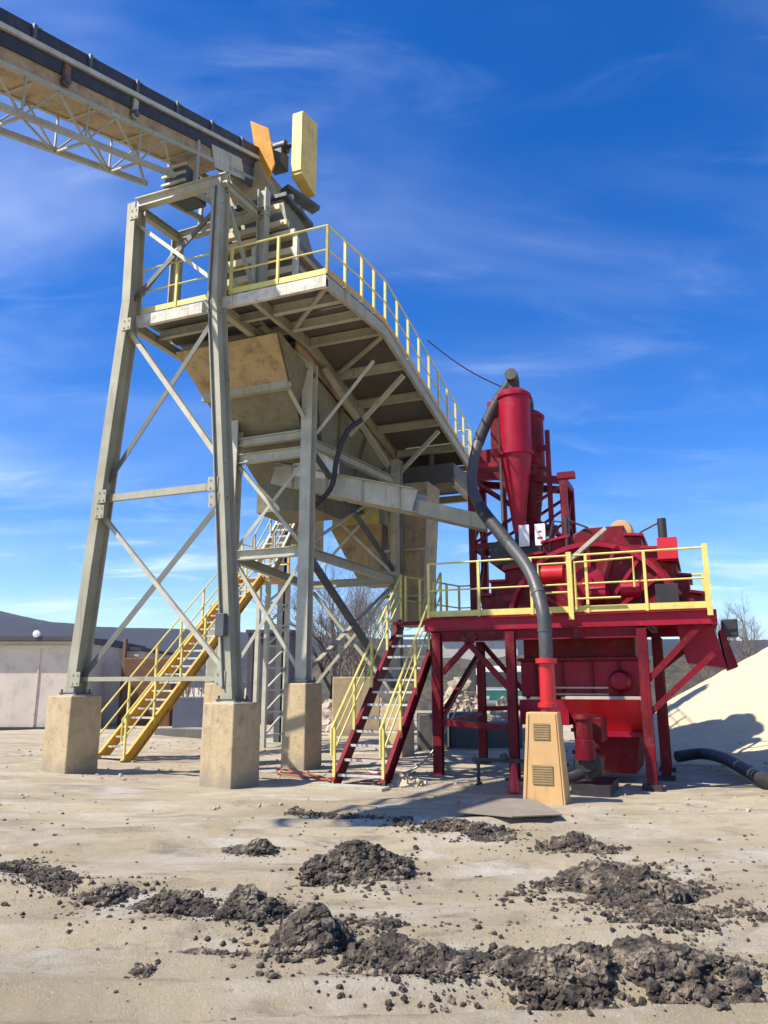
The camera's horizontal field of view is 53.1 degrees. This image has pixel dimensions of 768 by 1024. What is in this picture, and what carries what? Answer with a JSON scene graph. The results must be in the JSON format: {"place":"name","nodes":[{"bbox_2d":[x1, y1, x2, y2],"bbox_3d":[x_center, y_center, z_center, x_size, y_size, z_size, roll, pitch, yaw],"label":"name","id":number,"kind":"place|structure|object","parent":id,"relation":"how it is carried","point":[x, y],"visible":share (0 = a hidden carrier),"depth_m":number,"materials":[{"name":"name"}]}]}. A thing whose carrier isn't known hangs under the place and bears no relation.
{"place":"outdoors","nodes":[
{"label":"outdoors","id":0,"kind":"place"},
{"bbox_2d":[0,688,767,1023],"bbox_3d":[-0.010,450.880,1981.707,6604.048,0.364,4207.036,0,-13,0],"label":"ground","id":1,"kind":"structure","parent":0,"point":[74,978],"depth_m":6.87,"materials":[{"name":"beige sand"}]},
{"bbox_2d":[0,851,129,899],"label":"mud heap","id":2,"kind":"object","parent":1,"relation":"on","point":[58,880],"visible":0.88,"depth_m":6.74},
{"bbox_2d":[41,694,101,773],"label":"concrete pier","id":3,"kind":"structure","parent":1,"relation":"on","point":[71,736],"depth_m":14.35,"materials":[{"name":"concrete"}]},
{"bbox_2d":[0,630,145,730],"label":"shed","id":4,"kind":"structure","parent":1,"relation":"on","point":[33,672],"depth_m":27.93,"materials":[{"name":"white paint"}]},
{"bbox_2d":[20,875,175,917],"bbox_3d":[-2.228,3.087,6.133,0.817,0.288,1.393,-5,-14,21],"label":"mud heap","id":5,"kind":"object","parent":1,"relation":"on","point":[114,894],"visible":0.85,"depth_m":5.96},
{"bbox_2d":[123,952,160,984],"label":"mud heap","id":6,"kind":"object","parent":1,"relation":"on","point":[137,969],"visible":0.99,"depth_m":4.53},
{"bbox_2d":[117,647,174,720],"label":"shed","id":7,"kind":"structure","parent":1,"relation":"on","point":[137,652],"depth_m":33.91,"materials":[{"name":"black paint"}]},
{"bbox_2d":[117,639,179,725],"bbox_3d":[-9.420,6.970,30.976,2.117,3.600,1.500,0,-13,0],"label":"rusty bin","id":8,"kind":"object","parent":1,"relation":"on","point":[129,666],"visible":0.32,"depth_m":30.26,"materials":[{"name":"brown metal"}]},
{"bbox_2d":[118,889,224,944],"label":"mud heap","id":9,"kind":"object","parent":1,"relation":"on","point":[184,902],"visible":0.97,"depth_m":5.70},
{"bbox_2d":[154,728,201,738],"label":"timber beam","id":10,"kind":"structure","parent":1,"relation":"on","point":[186,732],"depth_m":23.85,"materials":[{"name":"wood"}]},
{"bbox_2d":[172,697,203,727],"bbox_3d":[-7.366,7.854,29.750,1.252,1.333,1.500,0,-13,0],"label":"skip","id":11,"kind":"object","parent":1,"relation":"on","point":[187,712],"visible":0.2,"depth_m":29.04,"materials":[{"name":"grey metal"}]},
{"bbox_2d":[98,540,290,762],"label":"yellow staircase","id":12,"kind":"structure","parent":1,"relation":"on","point":[175,664],"depth_m":19.61,"materials":[{"name":"metal"}]},
{"bbox_2d":[252,516,298,573],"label":"staircase","id":13,"kind":"structure","parent":12,"relation":"on","point":[272,536],"depth_m":22.16,"materials":[{"name":"metal"}]},
{"bbox_2d":[175,933,255,961],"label":"mud heap","id":14,"kind":"object","parent":1,"relation":"on","point":[203,950],"visible":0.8,"depth_m":4.89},
{"bbox_2d":[200,682,244,760],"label":"concrete pier","id":15,"kind":"structure","parent":1,"relation":"on","point":[212,692],"depth_m":16.52,"materials":[{"name":"concrete"}]},
{"bbox_2d":[205,604,217,682],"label":"steel column","id":16,"kind":"structure","parent":15,"relation":"on","point":[211,666],"depth_m":25.52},
{"bbox_2d":[199,701,260,788],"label":"concrete pier","id":17,"kind":"structure","parent":1,"relation":"on","point":[230,748],"depth_m":13.00,"materials":[{"name":"concrete"}]},
{"bbox_2d":[59,172,270,700],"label":"steel tower","id":18,"kind":"structure","parent":17,"relation":"on","point":[219,190],"depth_m":15.35,"materials":[{"name":"grey metal"}]},
{"bbox_2d":[0,7,281,230],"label":"belt conveyor","id":19,"kind":"object","parent":18,"relation":"on","point":[44,71],"visible":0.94,"depth_m":14.76,"materials":[{"name":"metal"}]},
{"bbox_2d":[280,111,319,213],"bbox_3d":[-2.090,-8.865,20.026,0.630,3.245,1.119,-9,-16,35],"label":"drive guard","id":20,"kind":"object","parent":19,"relation":"attached to","point":[304,152],"visible":0.88,"depth_m":19.81,"materials":[{"name":"yellow paint"}]},
{"bbox_2d":[272,140,291,174],"bbox_3d":[-2.695,-9.299,20.015,0.760,0.787,0.400,-5,-14,22],"label":"electric motor","id":21,"kind":"object","parent":20,"relation":"attached to","point":[281,150],"visible":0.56,"depth_m":19.90,"materials":[{"name":"black paint"}]},
{"bbox_2d":[181,653,312,696],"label":"distant wood","id":22,"kind":"object","parent":1,"relation":"on","point":[187,691],"visible":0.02,"depth_m":127.66,"materials":[{"name":"brown plant"}]},
{"bbox_2d":[193,883,302,946],"bbox_3d":[-0.961,2.870,5.533,0.647,0.344,1.337,-4,-13,16],"label":"mud heap","id":23,"kind":"object","parent":1,"relation":"on","point":[243,904],"visible":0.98,"depth_m":5.44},
{"bbox_2d":[220,838,285,858],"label":"mud heap","id":24,"kind":"object","parent":1,"relation":"on","point":[257,847],"visible":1,"depth_m":7.70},
{"bbox_2d":[246,630,295,724],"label":"shed","id":25,"kind":"structure","parent":1,"relation":"on","point":[271,672],"depth_m":33.37,"materials":[{"name":"black paint"}]},
{"bbox_2d":[273,526,287,741],"bbox_3d":[-3.252,3.064,24.375,0.200,8.300,0.200,-5,-14,22],"label":"ladder","id":26,"kind":"object","parent":1,"relation":"on","point":[278,683],"visible":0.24,"depth_m":23.95,"materials":[{"name":"metal"}]},
{"bbox_2d":[226,902,369,982],"bbox_3d":[-0.493,2.771,5.101,0.891,0.370,1.532,0,-13,0],"label":"mud heap","id":27,"kind":"object","parent":1,"relation":"on","point":[314,929],"visible":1,"depth_m":4.94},
{"bbox_2d":[281,682,321,770],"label":"concrete pier","id":28,"kind":"structure","parent":1,"relation":"on","point":[301,748],"depth_m":15.66,"materials":[{"name":"concrete"}]},
{"bbox_2d":[276,769,330,781],"bbox_3d":[-1.498,4.846,14.157,0.441,0.043,2.249,9,-16,-35],"label":"coiled hose","id":29,"kind":"object","parent":1,"relation":"on","point":[309,777],"visible":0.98,"depth_m":14.12,"materials":[{"name":"orange rubber"}]},
{"bbox_2d":[251,541,385,698],"bbox_3d":[-2.662,5.566,36.653,5.116,9.283,8.983,-11,-17,41],"label":"bare tree","id":30,"kind":"object","parent":1,"relation":"on","point":[335,664],"visible":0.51,"depth_m":37.10,"materials":[{"name":"brown plant"}]},
{"bbox_2d":[284,806,395,826],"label":"mud heap","id":31,"kind":"object","parent":1,"relation":"on","point":[295,810],"visible":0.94,"depth_m":9.93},
{"bbox_2d":[271,835,424,908],"bbox_3d":[-0.287,3.238,7.179,1.425,0.403,2.780,0,-13,0],"label":"mud heap","id":32,"kind":"object","parent":1,"relation":"on","point":[353,862],"visible":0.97,"depth_m":6.84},
{"bbox_2d":[312,588,384,676],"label":"bare tree","id":33,"kind":"object","parent":1,"relation":"on","point":[346,672],"visible":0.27,"depth_m":49.96,"materials":[{"name":"brown plant"}]},
{"bbox_2d":[332,677,379,735],"bbox_3d":[-0.952,6.826,26.855,1.627,2.059,1.400,0,-13,0],"label":"stone block","id":34,"kind":"object","parent":1,"relation":"on","point":[341,685],"depth_m":26.20,"materials":[{"name":"concrete"}]},
{"bbox_2d":[322,601,407,676],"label":"bare tree","id":35,"kind":"object","parent":1,"relation":"on","point":[364,651],"visible":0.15,"depth_m":46.80,"materials":[{"name":"brown plant"}]},
{"bbox_2d":[328,586,407,676],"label":"bare tree","id":36,"kind":"object","parent":1,"relation":"on","point":[358,658],"visible":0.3,"depth_m":42.46,"materials":[{"name":"brown plant"}]},
{"bbox_2d":[322,698,416,731],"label":"rock heap","id":37,"kind":"object","parent":1,"relation":"on","point":[326,715],"visible":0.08,"depth_m":29.02,"materials":[{"name":"beige stone"}]},
{"bbox_2d":[317,572,441,791],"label":"red staircase","id":38,"kind":"structure","parent":1,"relation":"on","point":[339,774],"depth_m":14.02,"materials":[{"name":"metal"}]},
{"bbox_2d":[0,739,764,811],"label":"gravel","id":39,"kind":"structure","parent":1,"relation":"on","point":[420,798],"depth_m":13.63,"materials":[{"name":"beige gravel"}]},
{"bbox_2d":[0,804,765,1022],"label":"mud crumbs","id":40,"kind":"object","parent":1,"relation":"on","point":[478,926],"visible":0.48,"depth_m":5.72,"materials":[{"name":"grey soil"}]},
{"bbox_2d":[353,911,412,938],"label":"mud heap","id":41,"kind":"object","parent":1,"relation":"on","point":[387,923],"visible":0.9,"depth_m":5.32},
{"bbox_2d":[381,706,414,757],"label":"concrete pier","id":42,"kind":"structure","parent":1,"relation":"on","point":[408,750],"depth_m":18.69,"materials":[{"name":"concrete"}]},
{"bbox_2d":[211,324,407,703],"bbox_3d":[-1.494,0.380,18.067,3.680,8.146,5.384,-5,-14,22],"label":"support frame","id":43,"kind":"object","parent":42,"relation":"on","point":[306,553],"visible":0.66,"depth_m":17.51,"materials":[{"name":"metal"}]},
{"bbox_2d":[176,332,390,523],"bbox_3d":[-2.003,-1.377,19.866,2.791,3.268,7.593,-5,-14,22],"label":"catch hopper","id":44,"kind":"object","parent":43,"relation":"attached to","point":[267,372],"visible":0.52,"depth_m":17.66,"materials":[{"name":"beige paint"}]},
{"bbox_2d":[289,481,439,621],"bbox_3d":[-0.778,1.187,21.520,5.304,4.100,1.734,-9,-16,35],"label":"discharge chute","id":45,"kind":"object","parent":44,"relation":"attached to","point":[420,536],"visible":0.44,"depth_m":20.35,"materials":[{"name":"beige paint"}]},
{"bbox_2d":[271,451,486,531],"bbox_3d":[-0.189,-0.632,17.673,5.200,2.454,0.867,-5,-14,21],"label":"wash flume","id":46,"kind":"object","parent":44,"relation":"attached to","point":[407,500],"visible":0.84,"depth_m":17.27,"materials":[{"name":"metal"}]},
{"bbox_2d":[315,417,363,508],"bbox_3d":[-1.405,-0.873,17.828,2.130,2.403,0.596,-12,-17,43],"label":"water hose","id":47,"kind":"object","parent":46,"relation":"hanging from","point":[328,491],"visible":0.73,"depth_m":17.40,"materials":[{"name":"black rubber"}]},
{"bbox_2d":[136,224,471,504],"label":"screen walkway","id":48,"kind":"structure","parent":43,"relation":"on","point":[337,329],"depth_m":17.52,"materials":[{"name":"white paint"}]},
{"bbox_2d":[227,192,323,295],"bbox_3d":[-2.469,-5.732,18.138,2.750,3.660,2.256,-5,-14,22],"label":"feed box","id":49,"kind":"object","parent":48,"relation":"on","point":[288,215],"visible":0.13,"depth_m":17.76,"materials":[{"name":"beige paint"}]},
{"bbox_2d":[428,446,436,749],"bbox_3d":[1.339,1.875,20.938,0.168,9.100,0.168,0,-13,0],"label":"drain pipe","id":50,"kind":"object","parent":48,"relation":"attached to","point":[430,459],"depth_m":20.80,"materials":[{"name":"metal"}]},
{"bbox_2d":[427,340,501,386],"bbox_3d":[1.915,-3.444,17.908,1.814,1.362,0.029,-2,-13,9],"label":"cable","id":51,"kind":"object","parent":48,"relation":"hanging from","point":[463,366],"visible":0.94,"depth_m":17.91,"materials":[{"name":"black rubber"}]},
{"bbox_2d":[289,340,393,468],"bbox_3d":[-1.827,-2.702,20.648,3.133,2.600,6.800,-5,-14,22],"label":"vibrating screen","id":52,"kind":"object","parent":43,"relation":"on","point":[300,349],"depth_m":18.53,"materials":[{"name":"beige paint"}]},
{"bbox_2d":[371,773,430,787],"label":"spilled sand","id":53,"kind":"structure","parent":1,"relation":"on","point":[400,780],"depth_m":12.91,"materials":[{"name":"beige sand"}]},
{"bbox_2d":[313,923,507,1013],"bbox_3d":[0.246,2.759,4.691,1.115,0.325,1.308,-5,-14,20],"label":"mud heap","id":54,"kind":"object","parent":1,"relation":"on","point":[389,953],"visible":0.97,"depth_m":4.56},
{"bbox_2d":[417,713,447,750],"bbox_3d":[1.306,6.139,20.961,0.772,1.240,1.200,0,-13,0],"label":"concrete block","id":55,"kind":"object","parent":1,"relation":"on","point":[424,731],"depth_m":20.42,"materials":[{"name":"grey concrete"}]},
{"bbox_2d":[365,815,537,846],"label":"mud heap","id":56,"kind":"object","parent":1,"relation":"on","point":[482,831],"visible":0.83,"depth_m":8.80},
{"bbox_2d":[430,677,477,712],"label":"rock heap","id":57,"kind":"object","parent":1,"relation":"on","point":[468,702],"visible":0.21,"depth_m":27.87,"materials":[{"name":"beige stone"}]},
{"bbox_2d":[447,711,478,748],"bbox_3d":[2.284,6.294,21.747,0.914,1.221,1.200,0,-13,0],"label":"concrete block","id":58,"kind":"object","parent":1,"relation":"on","point":[463,737],"depth_m":21.17,"materials":[{"name":"grey concrete"}]},
{"bbox_2d":[443,640,517,659],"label":"shed","id":59,"kind":"structure","parent":1,"relation":"on","point":[451,649],"depth_m":93.61,"materials":[{"name":"white paint"}]},
{"bbox_2d":[464,666,525,705],"bbox_3d":[6.052,9.947,42.528,2.760,2.700,7.650,0,-13,0],"label":"white truck","id":60,"kind":"object","parent":1,"relation":"on","point":[496,690],"visible":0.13,"depth_m":39.01,"materials":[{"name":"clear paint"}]},
{"bbox_2d":[472,753,523,784],"bbox_3d":[1.940,4.367,13.025,0.900,0.540,0.300,-5,-14,22],"label":"pipe stand","id":61,"kind":"object","parent":1,"relation":"on","point":[503,757],"visible":0.81,"depth_m":13.04,"materials":[{"name":"black paint"}]},
{"bbox_2d":[487,721,522,747],"bbox_3d":[3.395,6.586,22.296,1.069,0.946,1.200,0,-13,0],"label":"concrete block","id":62,"kind":"object","parent":1,"relation":"on","point":[497,738],"depth_m":21.73,"materials":[{"name":"grey concrete"}]},
{"bbox_2d":[487,696,525,741],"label":"rock heap","id":63,"kind":"object","parent":1,"relation":"on","point":[497,715],"visible":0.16,"depth_m":24.67,"materials":[{"name":"beige stone"}]},
{"bbox_2d":[456,797,561,816],"bbox_3d":[1.837,3.975,10.332,1.296,0.015,1.578,-6,-14,26],"label":"steel plate","id":64,"kind":"object","parent":1,"relation":"on","point":[505,807],"visible":1,"depth_m":10.20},
{"bbox_2d":[508,764,520,792],"bbox_3d":[2.082,4.265,12.323,0.197,0.430,0.200,0,-13,0],"label":"traffic cone","id":65,"kind":"object","parent":1,"relation":"on","point":[514,786],"visible":1,"depth_m":12.26,"materials":[{"name":"red paint"}]},
{"bbox_2d":[523,712,570,804],"bbox_3d":[2.384,3.626,11.359,0.618,1.290,0.490,-5,-14,22],"label":"ochre box","id":66,"kind":"object","parent":1,"relation":"on","point":[546,779],"visible":0.94,"depth_m":11.19,"materials":[{"name":"metal"}]},
{"bbox_2d":[393,543,717,791],"bbox_3d":[3.453,3.203,15.647,6.250,4.170,3.685,-5,-14,22],"label":"red plant frame","id":67,"kind":"object","parent":1,"relation":"on","point":[642,622],"visible":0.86,"depth_m":14.28,"materials":[{"name":"paint"}]},
{"bbox_2d":[366,694,463,773],"bbox_3d":[0.496,4.263,14.791,2.040,1.494,0.686,-4,-13,19],"label":"ground cable","id":68,"kind":"object","parent":67,"relation":"hanging from","point":[425,759],"visible":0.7,"depth_m":14.55,"materials":[{"name":"rubber"}]},
{"bbox_2d":[468,416,575,609],"bbox_3d":[3.153,0.072,17.395,2.435,4.950,1.850,-5,-14,22],"label":"cyclone stand","id":69,"kind":"object","parent":67,"relation":"on","point":[490,467],"visible":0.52,"depth_m":17.34,"materials":[{"name":"red paint"}]},
{"bbox_2d":[487,368,533,540],"bbox_3d":[2.845,-1.295,17.153,0.990,3.910,0.779,0,-13,0],"label":"hydrocyclone","id":70,"kind":"object","parent":69,"relation":"on","point":[516,454],"visible":0.9,"depth_m":16.93,"materials":[{"name":"paint"}]},
{"bbox_2d":[526,396,545,539],"bbox_3d":[3.274,-0.977,17.623,0.914,3.597,0.716,0,-13,0],"label":"hydrocyclone","id":71,"kind":"object","parent":69,"relation":"on","point":[535,492],"visible":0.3,"depth_m":17.36,"materials":[{"name":"red paint"}]},
{"bbox_2d":[517,638,650,773],"bbox_3d":[3.962,3.626,15.002,2.400,2.620,2.800,-5,-14,22],"label":"wash tank","id":72,"kind":"object","parent":67,"relation":"attached to","point":[597,677],"visible":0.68,"depth_m":14.33,"materials":[{"name":"red metal"}]},
{"bbox_2d":[480,517,704,609],"bbox_3d":[4.083,1.152,15.417,4.270,2.157,2.070,-5,-14,22],"label":"washing wheel","id":73,"kind":"object","parent":67,"relation":"on","point":[618,535],"visible":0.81,"depth_m":14.86,"materials":[{"name":"red paint"}]},
{"bbox_2d":[518,525,529,546],"bbox_3d":[2.961,0.501,16.232,0.220,0.460,0.020,-5,-14,22],"label":"sign board","id":74,"kind":"object","parent":73,"relation":"hanging from","point":[524,540],"visible":1,"depth_m":16.22,"materials":[{"name":"white metal"}]},
{"bbox_2d":[534,523,545,545],"bbox_3d":[3.274,0.471,16.102,0.220,0.460,0.028,-5,-14,22],"label":"sign board","id":75,"kind":"object","parent":73,"relation":"hanging from","point":[540,534],"visible":0.84,"depth_m":16.10,"materials":[{"name":"white paint"}]},
{"bbox_2d":[676,619,738,670],"bbox_3d":[5.926,2.457,14.052,1.027,0.880,1.340,-5,-14,22],"label":"end chute","id":76,"kind":"object","parent":67,"relation":"hanging from","point":[702,643],"visible":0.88,"depth_m":13.48,"materials":[{"name":"paint"}]},
{"bbox_2d":[472,934,659,1021],"bbox_3d":[0.960,2.682,4.444,1.107,0.375,1.543,0,-13,0],"label":"mud heap","id":77,"kind":"object","parent":1,"relation":"on","point":[580,975],"visible":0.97,"depth_m":4.33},
{"bbox_2d":[520,831,632,861],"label":"mud heap","id":78,"kind":"object","parent":1,"relation":"on","point":[576,842],"visible":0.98,"depth_m":7.79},
{"bbox_2d":[535,658,618,797],"bbox_3d":[3.247,3.569,12.918,1.070,2.150,1.533,-5,-14,22],"label":"slurry pump","id":79,"kind":"object","parent":1,"relation":"on","point":[584,777],"visible":0.8,"depth_m":12.34,"materials":[{"name":"red paint"}]},
{"bbox_2d":[467,380,552,657],"bbox_3d":[2.381,-0.290,15.263,1.259,6.496,3.927,0,-13,0],"label":"feed hose","id":80,"kind":"object","parent":79,"relation":"attached to","point":[501,534],"visible":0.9,"depth_m":14.47,"materials":[{"name":"metal"}]},
{"bbox_2d":[489,856,747,925],"bbox_3d":[2.054,3.075,6.445,2.621,0.310,1.310,10,-16,-38],"label":"mud heap","id":81,"kind":"object","parent":1,"relation":"on","point":[612,884],"visible":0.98,"depth_m":6.18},
{"bbox_2d":[599,898,729,951],"bbox_3d":[1.987,2.939,5.438,0.939,0.235,1.311,-2,-13,9],"label":"mud heap","id":82,"kind":"object","parent":1,"relation":"on","point":[658,912],"visible":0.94,"depth_m":5.43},
{"bbox_2d":[566,739,767,767],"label":"toe stones","id":83,"kind":"object","parent":1,"relation":"on","point":[765,763],"visible":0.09,"depth_m":16.56,"materials":[{"name":"stone"}]},
{"bbox_2d":[605,932,767,1023],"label":"mud heap","id":84,"kind":"object","parent":1,"relation":"on","point":[667,972],"visible":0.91,"depth_m":4.34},
{"bbox_2d":[678,670,705,694],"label":"bare tree","id":85,"kind":"object","parent":1,"relation":"on","point":[685,687],"visible":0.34,"depth_m":44.39,"materials":[{"name":"brown plant"}]},
{"bbox_2d":[664,645,731,681],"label":"bare tree","id":86,"kind":"object","parent":1,"relation":"on","point":[704,671],"visible":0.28,"depth_m":53.74,"materials":[{"name":"brown plant"}]},
{"bbox_2d":[644,647,767,767],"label":"sand pile","id":87,"kind":"object","parent":1,"relation":"on","point":[725,711],"visible":0.61,"depth_m":18.98,"materials":[{"name":"beige sand"}]},
{"bbox_2d":[674,748,767,787],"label":"layflat hose","id":88,"kind":"object","parent":1,"relation":"on","point":[752,774],"visible":1,"depth_m":15.38,"materials":[{"name":"black rubber"}]},
{"bbox_2d":[690,897,767,925],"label":"mud heap","id":89,"kind":"object","parent":1,"relation":"on","point":[762,916],"visible":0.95,"depth_m":5.76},
{"bbox_2d":[732,629,764,661],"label":"bare tree","id":90,"kind":"object","parent":1,"relation":"on","point":[742,656],"visible":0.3,"depth_m":48.56,"materials":[{"name":"brown plant"}]},
{"bbox_2d":[0,611,767,687],"bbox_3d":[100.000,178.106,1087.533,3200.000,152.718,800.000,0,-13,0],"label":"hills","id":91,"kind":"structure","parent":0,"point":[19,625],"depth_m":1055.45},
{"bbox_2d":[0,0,767,640],"label":"sky","id":92,"kind":"structure","parent":0,"point":[571,196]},
{"bbox_2d":[312,651,741,710],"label":"bank","id":93,"kind":"structure","parent":0,"point":[672,676],"depth_m":59.04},
{"bbox_2d":[261,607,320,644],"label":"bare tree","id":94,"kind":"object","parent":93,"relation":"on","point":[294,627],"visible":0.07,"depth_m":61.98,"materials":[{"name":"brown plant"}]},
{"bbox_2d":[292,565,352,646],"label":"bare tree","id":95,"kind":"object","parent":93,"relation":"on","point":[321,611],"visible":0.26,"depth_m":69.79,"materials":[{"name":"brown plant"}]},
{"bbox_2d":[329,586,389,675],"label":"bare tree","id":96,"kind":"object","parent":93,"relation":"on","point":[356,589],"visible":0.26,"depth_m":59.12,"materials":[{"name":"brown plant"}]},
{"bbox_2d":[362,588,436,645],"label":"bare tree","id":97,"kind":"object","parent":93,"relation":"on","point":[384,615],"visible":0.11,"depth_m":66.05,"materials":[{"name":"brown plant"}]},
{"bbox_2d":[716,594,748,646],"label":"bare tree","id":98,"kind":"object","parent":93,"relation":"on","point":[727,616],"visible":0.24,"depth_m":58.24,"materials":[{"name":"brown plant"}]},
{"bbox_2d":[720,590,767,654],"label":"bare tree","id":99,"kind":"object","parent":93,"relation":"on","point":[743,623],"visible":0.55,"depth_m":74.71,"materials":[{"name":"brown plant"}]},
{"bbox_2d":[729,615,767,659],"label":"bare tree","id":100,"kind":"object","parent":93,"relation":"on","point":[754,636],"visible":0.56,"depth_m":56.35,"materials":[{"name":"brown plant"}]}
]}

